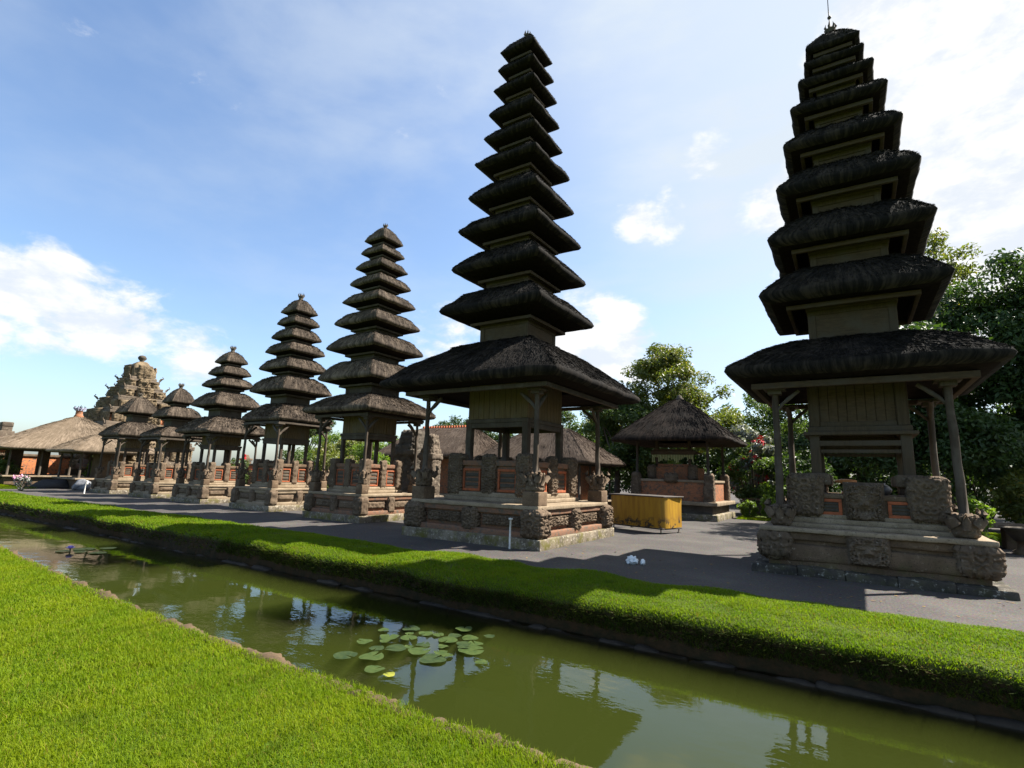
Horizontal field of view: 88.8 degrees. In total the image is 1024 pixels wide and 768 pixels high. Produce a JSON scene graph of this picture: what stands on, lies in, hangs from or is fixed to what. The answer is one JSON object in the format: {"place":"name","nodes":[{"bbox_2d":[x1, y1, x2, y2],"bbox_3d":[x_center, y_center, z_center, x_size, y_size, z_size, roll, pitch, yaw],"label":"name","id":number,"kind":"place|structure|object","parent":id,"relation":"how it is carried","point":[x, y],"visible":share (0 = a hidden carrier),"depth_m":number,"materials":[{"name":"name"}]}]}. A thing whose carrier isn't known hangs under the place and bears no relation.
{"place":"outdoors","nodes":[
{"label":"outdoors","id":0,"kind":"place"},
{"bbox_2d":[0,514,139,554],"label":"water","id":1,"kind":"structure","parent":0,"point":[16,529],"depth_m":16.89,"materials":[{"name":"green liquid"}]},
{"bbox_2d":[72,548,95,549],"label":"lily pad","id":2,"kind":"object","parent":1,"relation":"on","point":[83,548],"visible":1,"depth_m":14.12,"materials":[{"name":"green plant"}]},
{"bbox_2d":[333,651,357,658],"bbox_3d":[-2.140,3.463,6.685,0.302,0.012,0.300,-5,-12,32],"label":"lily pad","id":3,"kind":"object","parent":1,"relation":"on","point":[341,655],"visible":1,"depth_m":6.68,"materials":[{"name":"green plant"}]},
{"bbox_2d":[357,639,372,643],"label":"lily pad","id":4,"kind":"object","parent":1,"relation":"on","point":[363,641],"visible":1,"depth_m":7.23,"materials":[{"name":"green plant"}]},
{"bbox_2d":[359,651,383,659],"bbox_3d":[-1.778,3.470,6.665,0.316,0.012,0.312,-5,-12,32],"label":"lily pad","id":5,"kind":"object","parent":1,"relation":"on","point":[370,656],"visible":1,"depth_m":6.66,"materials":[{"name":"green plant"}]},
{"bbox_2d":[364,665,384,672],"bbox_3d":[-1.641,3.394,6.229,0.239,0.012,0.239,-5,-12,32],"label":"lily pad","id":6,"kind":"object","parent":1,"relation":"on","point":[371,668],"visible":1,"depth_m":6.23,"materials":[{"name":"green plant"}]},
{"bbox_2d":[369,646,383,650],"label":"lily pad","id":7,"kind":"object","parent":1,"relation":"on","point":[377,647],"visible":1,"depth_m":6.96,"materials":[{"name":"green plant"}]},
{"bbox_2d":[383,672,394,676],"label":"lily pad","id":8,"kind":"object","parent":1,"relation":"on","point":[389,674],"visible":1,"depth_m":6.07,"materials":[{"name":"yellow plant"}]},
{"bbox_2d":[380,634,398,639],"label":"lily pad","id":9,"kind":"object","parent":1,"relation":"on","point":[388,637],"visible":1,"depth_m":7.46,"materials":[{"name":"green plant"}]},
{"bbox_2d":[385,644,405,650],"bbox_3d":[-1.560,3.527,6.987,0.284,0.012,0.275,-5,-12,32],"label":"lily pad","id":10,"kind":"object","parent":1,"relation":"on","point":[397,647],"visible":1,"depth_m":7.00,"materials":[{"name":"green plant"}]},
{"bbox_2d":[400,635,416,639],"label":"lily pad","id":11,"kind":"object","parent":1,"relation":"on","point":[407,637],"visible":1,"depth_m":7.44,"materials":[{"name":"green plant"}]},
{"bbox_2d":[403,625,419,630],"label":"lily pad","id":12,"kind":"object","parent":1,"relation":"on","point":[414,627],"visible":1,"depth_m":7.91,"materials":[{"name":"green plant"}]},
{"bbox_2d":[408,647,429,654],"bbox_3d":[-1.241,3.521,6.911,0.298,0.012,0.298,-5,-12,32],"label":"lily pad","id":13,"kind":"object","parent":1,"relation":"on","point":[418,650],"visible":1,"depth_m":6.91,"materials":[{"name":"green plant"}]},
{"bbox_2d":[416,642,429,646],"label":"lily pad","id":14,"kind":"object","parent":1,"relation":"on","point":[426,644],"visible":1,"depth_m":7.19,"materials":[{"name":"green plant"}]},
{"bbox_2d":[419,631,432,635],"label":"lily pad","id":15,"kind":"object","parent":1,"relation":"on","point":[428,633],"visible":1,"depth_m":7.68,"materials":[{"name":"green plant"}]},
{"bbox_2d":[419,653,445,662],"bbox_3d":[-1.001,3.486,6.630,0.346,0.012,0.342,-5,-12,32],"label":"lily pad","id":16,"kind":"object","parent":1,"relation":"on","point":[427,658],"visible":1,"depth_m":6.64,"materials":[{"name":"green plant"}]},
{"bbox_2d":[433,633,443,636],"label":"lily pad","id":17,"kind":"object","parent":1,"relation":"on","point":[438,634],"visible":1,"depth_m":7.64,"materials":[{"name":"green plant"}]},
{"bbox_2d":[434,650,447,654],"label":"lily pad","id":18,"kind":"object","parent":1,"relation":"on","point":[440,652],"visible":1,"depth_m":6.88,"materials":[{"name":"green plant"}]},
{"bbox_2d":[438,644,447,647],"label":"lily pad","id":19,"kind":"object","parent":1,"relation":"on","point":[441,646],"visible":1,"depth_m":7.13,"materials":[{"name":"green plant"}]},
{"bbox_2d":[442,653,452,656],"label":"lily pad","id":20,"kind":"object","parent":1,"relation":"on","point":[445,654],"visible":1,"depth_m":6.79,"materials":[{"name":"green plant"}]},
{"bbox_2d":[438,636,457,642],"bbox_3d":[-0.917,3.619,7.398,0.280,0.012,0.283,-5,-12,32],"label":"lily pad","id":21,"kind":"object","parent":1,"relation":"on","point":[449,639],"visible":1,"depth_m":7.41,"materials":[{"name":"green plant"}]},
{"bbox_2d":[448,633,461,637],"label":"lily pad","id":22,"kind":"object","parent":1,"relation":"on","point":[454,635],"visible":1,"depth_m":7.61,"materials":[{"name":"green plant"}]},
{"bbox_2d":[456,641,470,644],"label":"lily pad","id":23,"kind":"object","parent":1,"relation":"on","point":[461,642],"visible":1,"depth_m":7.29,"materials":[{"name":"green plant"}]},
{"bbox_2d":[457,644,469,647],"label":"lily pad","id":24,"kind":"object","parent":1,"relation":"on","point":[463,646],"visible":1,"depth_m":7.15,"materials":[{"name":"green plant"}]},
{"bbox_2d":[455,626,471,630],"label":"lily pad","id":25,"kind":"object","parent":1,"relation":"on","point":[467,628],"visible":1,"depth_m":7.95,"materials":[{"name":"green plant"}]},
{"bbox_2d":[462,635,477,639],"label":"lily pad","id":26,"kind":"object","parent":1,"relation":"on","point":[468,637],"visible":1,"depth_m":7.52,"materials":[{"name":"green plant"}]},
{"bbox_2d":[458,646,483,654],"bbox_3d":[-0.548,3.570,7.017,0.354,0.012,0.356,-5,-12,32],"label":"lily pad","id":27,"kind":"object","parent":1,"relation":"on","point":[472,650],"visible":1,"depth_m":7.00,"materials":[{"name":"green plant"}]},
{"bbox_2d":[468,641,482,645],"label":"lily pad","id":28,"kind":"object","parent":1,"relation":"on","point":[475,643],"visible":1,"depth_m":7.29,"materials":[{"name":"green plant"}]},
{"bbox_2d":[475,659,487,663],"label":"lily pad","id":29,"kind":"object","parent":1,"relation":"on","point":[481,661],"visible":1,"depth_m":6.59,"materials":[{"name":"green plant"}]},
{"bbox_2d":[484,634,494,637],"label":"lily pad","id":30,"kind":"object","parent":1,"relation":"on","point":[489,636],"visible":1,"depth_m":7.63,"materials":[{"name":"green plant"}]},
{"bbox_2d":[0,544,587,767],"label":"lawn","id":31,"kind":"structure","parent":0,"point":[266,744],"depth_m":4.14,"materials":[{"name":"plant"}]},
{"bbox_2d":[0,545,591,767],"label":"stone kerb","id":32,"kind":"structure","parent":31,"relation":"on","point":[278,656],"depth_m":5.35,"materials":[{"name":"grey stone"}]},
{"bbox_2d":[379,425,497,495],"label":"thatched house","id":33,"kind":"structure","parent":0,"point":[452,439],"depth_m":33.72,"materials":[{"name":"stone"}]},
{"bbox_2d":[0,497,1023,767],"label":"moat bank","id":34,"kind":"structure","parent":0,"point":[584,715],"depth_m":7.99,"materials":[{"name":"soil"}]},
{"bbox_2d":[0,490,1023,710],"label":"verge grass","id":35,"kind":"structure","parent":34,"relation":"on","point":[935,628],"depth_m":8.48,"materials":[{"name":"green plant"}]},
{"bbox_2d":[0,513,1023,767],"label":"stone lip","id":36,"kind":"object","parent":34,"relation":"on","point":[978,735],"visible":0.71,"depth_m":6.95,"materials":[{"name":"grey stone"}]},
{"bbox_2d":[0,481,1023,631],"bbox_3d":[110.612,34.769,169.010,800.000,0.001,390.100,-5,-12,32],"label":"courtyard path","id":37,"kind":"structure","parent":0,"point":[728,548],"depth_m":12.96,"materials":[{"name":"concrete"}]},
{"bbox_2d":[0,422,14,452],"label":"gate pillar","id":38,"kind":"structure","parent":37,"relation":"on","point":[6,428],"depth_m":48.32,"materials":[{"name":"beige stone"}]},
{"bbox_2d":[12,474,31,490],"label":"flowering plant","id":39,"kind":"object","parent":37,"relation":"on","point":[27,480],"visible":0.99,"depth_m":31.84,"materials":[{"name":"white plant"}]},
{"bbox_2d":[0,453,70,473],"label":"brick wall","id":40,"kind":"structure","parent":37,"relation":"on","point":[29,463],"depth_m":45.59,"materials":[{"name":"orange brick"}]},
{"bbox_2d":[29,479,68,488],"bbox_3d":[-32.019,7.164,36.263,3.105,1.164,2.264,-5,-12,32],"label":"gravel heap","id":41,"kind":"object","parent":37,"relation":"on","point":[53,484],"visible":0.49,"depth_m":35.45,"materials":[{"name":"grey gravel"}]},
{"bbox_2d":[0,406,162,485],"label":"open hall","id":42,"kind":"structure","parent":37,"relation":"on","point":[40,439],"depth_m":40.24,"materials":[{"name":"stone"}]},
{"bbox_2d":[72,479,90,490],"bbox_3d":[-28.606,6.790,34.812,1.718,0.910,1.156,-5,-12,32],"label":"covered pile","id":43,"kind":"object","parent":37,"relation":"on","point":[79,484],"visible":0.62,"depth_m":34.35,"materials":[{"name":"white fabric"}]},
{"bbox_2d":[82,461,91,476],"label":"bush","id":44,"kind":"object","parent":37,"relation":"on","point":[85,474],"visible":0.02,"depth_m":40.49,"materials":[{"name":"green plant"}]},
{"bbox_2d":[45,433,154,488],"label":"open hall","id":45,"kind":"structure","parent":37,"relation":"on","point":[90,445],"depth_m":37.16,"materials":[{"name":"stone"}]},
{"bbox_2d":[89,392,161,493],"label":"shrine tower","id":46,"kind":"structure","parent":37,"relation":"on","point":[139,411],"depth_m":33.21,"materials":[{"name":"stone"}]},
{"bbox_2d":[58,355,198,468],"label":"stone gate","id":47,"kind":"structure","parent":37,"relation":"on","point":[135,379],"depth_m":50.80,"materials":[{"name":"grey stone"}]},
{"bbox_2d":[128,383,201,497],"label":"shrine tower","id":48,"kind":"structure","parent":37,"relation":"on","point":[159,481],"depth_m":30.47,"materials":[{"name":"stone"}]},
{"bbox_2d":[170,346,264,503],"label":"shrine tower","id":49,"kind":"structure","parent":37,"relation":"on","point":[226,404],"depth_m":27.71,"materials":[{"name":"stone"}]},
{"bbox_2d":[230,454,251,484],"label":"flowering shrub","id":50,"kind":"object","parent":37,"relation":"on","point":[245,463],"visible":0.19,"depth_m":46.91,"materials":[{"name":"green plant"}]},
{"bbox_2d":[229,294,332,511],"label":"shrine tower","id":51,"kind":"structure","parent":37,"relation":"on","point":[291,389],"depth_m":24.62,"materials":[{"name":"stone"}]},
{"bbox_2d":[231,455,357,480],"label":"brick wall","id":52,"kind":"structure","parent":37,"relation":"on","point":[250,464],"depth_m":56.94,"materials":[{"name":"brick"}]},
{"bbox_2d":[278,450,314,463],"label":"shrub","id":53,"kind":"object","parent":37,"relation":"on","point":[299,456],"visible":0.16,"depth_m":42.12,"materials":[{"name":"green plant"}]},
{"bbox_2d":[295,430,345,462],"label":"leafy tree","id":54,"kind":"object","parent":37,"relation":"on","point":[333,438],"visible":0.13,"depth_m":59.68,"materials":[{"name":"green plant"}]},
{"bbox_2d":[308,420,335,451],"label":"leafy tree","id":55,"kind":"object","parent":37,"relation":"on","point":[314,432],"visible":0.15,"depth_m":72.39,"materials":[{"name":"green plant"}]},
{"bbox_2d":[311,441,357,487],"bbox_3d":[-13.588,6.360,39.272,4.078,4.178,4.262,8,-11,-31],"label":"shrub","id":56,"kind":"object","parent":37,"relation":"on","point":[330,453],"visible":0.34,"depth_m":38.92,"materials":[{"name":"green plant"}]},
{"bbox_2d":[321,438,363,461],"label":"leafy tree","id":57,"kind":"object","parent":37,"relation":"on","point":[337,445],"visible":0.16,"depth_m":53.02,"materials":[{"name":"green plant"}]},
{"bbox_2d":[302,223,435,522],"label":"shrine tower","id":58,"kind":"structure","parent":37,"relation":"on","point":[367,408],"depth_m":21.09,"materials":[{"name":"stone"}]},
{"bbox_2d":[345,435,398,463],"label":"leafy tree","id":59,"kind":"object","parent":37,"relation":"on","point":[359,454],"visible":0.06,"depth_m":50.40,"materials":[{"name":"green plant"}]},
{"bbox_2d":[371,451,389,464],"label":"shrub","id":60,"kind":"object","parent":37,"relation":"on","point":[382,458],"visible":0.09,"depth_m":31.73,"materials":[{"name":"green plant"}]},
{"bbox_2d":[395,429,424,491],"bbox_3d":[-5.061,4.307,26.191,1.891,4.034,1.896,-5,-12,32],"label":"stone shrine","id":61,"kind":"object","parent":37,"relation":"on","point":[404,449],"visible":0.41,"depth_m":25.73,"materials":[{"name":"grey stone"}]},
{"bbox_2d":[418,434,443,496],"bbox_3d":[-3.933,4.261,24.979,1.106,3.779,1.123,-5,-12,32],"label":"stone shrine","id":62,"kind":"object","parent":37,"relation":"on","point":[435,456],"visible":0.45,"depth_m":24.86,"materials":[{"name":"grey stone"}]},
{"bbox_2d":[432,415,514,442],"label":"leafy tree","id":63,"kind":"object","parent":37,"relation":"on","point":[452,420],"visible":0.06,"depth_m":50.39,"materials":[{"name":"green plant"}]},
{"bbox_2d":[379,31,640,551],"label":"shrine tower","id":64,"kind":"structure","parent":37,"relation":"on","point":[515,370],"depth_m":16.53,"materials":[{"name":"stone"}]},
{"bbox_2d":[509,518,512,548],"bbox_3d":[-0.044,3.905,13.624,0.100,0.805,0.060,-5,-12,32],"label":"marker pole","id":65,"kind":"object","parent":37,"relation":"on","point":[510,519],"visible":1,"depth_m":13.61,"materials":[{"name":"grey metal"}]},
{"bbox_2d":[562,411,631,478],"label":"leafy tree","id":66,"kind":"object","parent":37,"relation":"on","point":[568,417],"visible":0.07,"depth_m":44.69,"materials":[{"name":"green plant"}]},
{"bbox_2d":[579,403,679,492],"bbox_3d":[7.818,4.470,35.217,6.668,7.741,5.089,-5,-12,32],"label":"leafy tree","id":67,"kind":"object","parent":37,"relation":"on","point":[623,452],"visible":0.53,"depth_m":34.71,"materials":[{"name":"green plant"}]},
{"bbox_2d":[626,555,638,563],"bbox_3d":[2.715,4.003,11.827,0.324,0.252,0.233,-5,-12,32],"label":"plastic bag","id":68,"kind":"object","parent":37,"relation":"on","point":[631,559],"visible":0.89,"depth_m":11.76,"materials":[{"name":"white plastic"}]},
{"bbox_2d":[608,493,683,533],"bbox_3d":[5.027,4.839,19.673,1.334,1.310,2.457,10,-13,-40],"label":"metal box","id":69,"kind":"object","parent":37,"relation":"on","point":[649,511],"visible":0.88,"depth_m":19.03,"materials":[{"name":"yellow metal"}]},
{"bbox_2d":[604,448,699,497],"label":"leafy tree","id":70,"kind":"object","parent":37,"relation":"on","point":[622,474],"visible":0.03,"depth_m":50.06,"materials":[{"name":"green plant"}]},
{"bbox_2d":[581,342,746,460],"bbox_3d":[10.396,2.767,37.216,11.868,11.941,7.033,-5,-12,32],"label":"leafy tree","id":71,"kind":"object","parent":37,"relation":"on","point":[663,364],"visible":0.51,"depth_m":36.09,"materials":[{"name":"green plant"}]},
{"bbox_2d":[332,526,1012,619],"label":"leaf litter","id":72,"kind":"object","parent":37,"relation":"on","point":[726,582],"visible":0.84,"depth_m":10.33,"materials":[{"name":"brown plant"}]},
{"bbox_2d":[611,395,746,521],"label":"pavilion","id":73,"kind":"structure","parent":37,"relation":"on","point":[678,422],"depth_m":26.85,"materials":[{"name":"stone"}]},
{"bbox_2d":[680,412,774,497],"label":"leafy tree","id":74,"kind":"object","parent":37,"relation":"on","point":[699,460],"visible":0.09,"depth_m":47.60,"materials":[{"name":"green plant"}]},
{"bbox_2d":[724,442,774,505],"bbox_3d":[14.164,5.609,30.736,2.780,4.305,2.824,6,-11,-24],"label":"flowering shrub","id":75,"kind":"object","parent":37,"relation":"on","point":[733,472],"visible":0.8,"depth_m":30.66,"materials":[{"name":"green plant"}]},
{"bbox_2d":[725,422,775,497],"bbox_3d":[14.886,5.132,32.168,3.236,5.822,3.672,1,-10,4],"label":"flowering shrub","id":76,"kind":"object","parent":37,"relation":"on","point":[762,445],"visible":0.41,"depth_m":31.98,"materials":[{"name":"green plant"}]},
{"bbox_2d":[699,393,809,488],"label":"leafy tree","id":77,"kind":"object","parent":37,"relation":"on","point":[765,409],"visible":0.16,"depth_m":41.26,"materials":[{"name":"green plant"}]},
{"bbox_2d":[742,498,786,515],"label":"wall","id":78,"kind":"structure","parent":37,"relation":"on","point":[758,503],"depth_m":29.50,"materials":[{"name":"stone"}]},
{"bbox_2d":[749,457,787,499],"bbox_3d":[14.987,5.920,29.933,2.569,3.480,2.572,-5,-12,32],"label":"shrub","id":79,"kind":"object","parent":37,"relation":"on","point":[770,489],"visible":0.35,"depth_m":30.05,"materials":[{"name":"green plant"}]},
{"bbox_2d":[740,417,867,497],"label":"leafy tree","id":80,"kind":"object","parent":37,"relation":"on","point":[784,430],"visible":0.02,"depth_m":43.14,"materials":[{"name":"green plant"}]},
{"bbox_2d":[773,409,941,492],"bbox_3d":[20.477,4.290,31.192,8.926,7.518,5.607,-5,-12,32],"label":"leafy tree","id":81,"kind":"object","parent":37,"relation":"on","point":[804,444],"visible":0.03,"depth_m":31.36,"materials":[{"name":"green plant"}]},
{"bbox_2d":[724,0,1020,600],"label":"shrine tower","id":82,"kind":"structure","parent":37,"relation":"on","point":[856,284],"depth_m":11.77,"materials":[{"name":"black stone"}]},
{"bbox_2d":[853,462,940,494],"bbox_3d":[21.453,5.660,29.073,4.793,4.175,4.894,-5,-12,32],"label":"shrub","id":83,"kind":"object","parent":37,"relation":"on","point":[874,479],"visible":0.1,"depth_m":28.31,"materials":[{"name":"green plant"}]},
{"bbox_2d":[807,319,1023,481],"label":"leafy tree","id":84,"kind":"object","parent":37,"relation":"on","point":[1001,443],"visible":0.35,"depth_m":19.31,"materials":[{"name":"green plant"}]},
{"bbox_2d":[846,472,992,500],"bbox_3d":[30.843,5.420,39.613,11.542,8.815,6.980,-5,-12,32],"label":"leafy tree","id":85,"kind":"object","parent":37,"relation":"on","point":[985,495],"visible":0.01,"depth_m":37.06,"materials":[{"name":"green plant"}]},
{"bbox_2d":[901,227,982,503],"bbox_3d":[21.831,-0.502,26.782,4.398,15.513,3.856,1,-10,3],"label":"leafy tree","id":86,"kind":"object","parent":37,"relation":"on","point":[964,272],"visible":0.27,"depth_m":27.06,"materials":[{"name":"green plant"}]},
{"bbox_2d":[954,493,998,539],"bbox_3d":[13.993,4.303,16.106,1.485,1.897,1.766,-5,-12,32],"label":"shrub","id":87,"kind":"object","parent":37,"relation":"on","point":[979,505],"visible":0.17,"depth_m":15.74,"materials":[{"name":"green plant"}]},
{"bbox_2d":[941,463,1020,529],"bbox_3d":[23.106,5.168,25.692,4.066,4.053,4.404,-5,-12,32],"label":"shrub","id":88,"kind":"object","parent":37,"relation":"on","point":[974,488],"visible":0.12,"depth_m":25.18,"materials":[{"name":"green plant"}]},
{"bbox_2d":[969,403,1011,490],"bbox_3d":[37.434,4.564,35.062,11.538,9.350,7.598,-5,-12,32],"label":"leafy tree","id":89,"kind":"object","parent":37,"relation":"on","point":[999,405],"depth_m":36.39,"materials":[{"name":"green plant"}]},
{"bbox_2d":[988,522,1023,549],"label":"stone table","id":90,"kind":"object","parent":37,"relation":"on","point":[1008,542],"visible":0.17,"depth_m":17.07,"materials":[{"name":"grey stone"}]},
{"bbox_2d":[1001,526,1023,554],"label":"stone planter","id":91,"kind":"object","parent":37,"relation":"on","point":[1015,534],"visible":0.98,"depth_m":15.77,"materials":[{"name":"grey stone"}]},
{"bbox_2d":[0,0,1023,491],"label":"sky","id":92,"kind":"structure","parent":0,"point":[175,174],"materials":[{"name":"blue"}]},
{"bbox_2d":[473,428,625,505],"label":"thatched house","id":93,"kind":"structure","parent":0,"point":[579,448],"depth_m":30.23,"materials":[{"name":"stone"}]},
{"bbox_2d":[736,515,770,520],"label":"lawn grass","id":94,"kind":"structure","parent":0,"point":[760,517],"depth_m":26.86,"materials":[{"name":"green plant"}]},
{"bbox_2d":[834,479,856,493],"bbox_3d":[8.027,2.458,12.552,0.460,0.350,0.460,-5,-12,32],"label":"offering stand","id":95,"kind":"object","parent":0,"point":[842,480],"visible":0.48,"depth_m":12.44,"materials":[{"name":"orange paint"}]},
{"bbox_2d":[884,483,891,494],"bbox_3d":[8.561,2.430,12.088,0.400,0.280,0.394,-5,-12,32],"label":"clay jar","id":96,"kind":"object","parent":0,"point":[887,490],"visible":0.33,"depth_m":11.92,"materials":[{"name":"grey ceramic"}]},
{"bbox_2d":[982,532,1001,542],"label":"lawn grass","id":97,"kind":"structure","parent":0,"point":[998,535],"depth_m":21.70,"materials":[{"name":"green plant"}]},
{"label":"lawn ground","id":98,"kind":"structure","parent":0,"visible":0},
{"bbox_2d":[908,247,1023,484],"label":"leafy tree","id":99,"kind":"object","parent":98,"relation":"on","point":[1003,317],"visible":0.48,"depth_m":21.32,"materials":[{"name":"green plant"}]},
{"bbox_2d":[984,473,1023,523],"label":"bush","id":100,"kind":"object","parent":98,"relation":"on","point":[1011,488],"visible":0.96,"depth_m":18.60,"materials":[{"name":"green plant"}]},
{"bbox_2d":[991,466,1023,522],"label":"shrub","id":101,"kind":"object","parent":98,"relation":"on","point":[1009,499],"visible":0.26,"depth_m":19.61,"materials":[{"name":"green plant"}]},
{"label":"lawn ground","id":102,"kind":"structure","parent":0,"visible":0},
{"bbox_2d":[736,500,758,516],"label":"bush","id":103,"kind":"object","parent":102,"relation":"on","point":[748,508],"visible":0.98,"depth_m":27.41,"materials":[{"name":"green plant"}]},
{"bbox_2d":[760,494,775,518],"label":"bush","id":104,"kind":"object","parent":102,"relation":"on","point":[768,496],"visible":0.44,"depth_m":27.32,"materials":[{"name":"green plant"}]},
{"bbox_2d":[783,453,841,494],"bbox_3d":[15.790,5.482,27.596,2.861,3.668,2.400,-7,-13,41],"label":"shrub","id":105,"kind":"object","parent":102,"relation":"on","point":[804,465],"visible":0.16,"depth_m":27.38,"materials":[{"name":"green plant"}]},
{"label":"lawn ground","id":106,"kind":"structure","parent":0,"visible":0},
{"bbox_2d":[0,451,22,473],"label":"bush","id":107,"kind":"object","parent":106,"relation":"on","point":[3,463],"visible":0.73,"depth_m":38.34,"materials":[{"name":"green plant"}]},
{"bbox_2d":[0,484,36,488],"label":"lawn grass","id":108,"kind":"structure","parent":106,"relation":"on","point":[8,486],"depth_m":34.63,"materials":[{"name":"green plant"}]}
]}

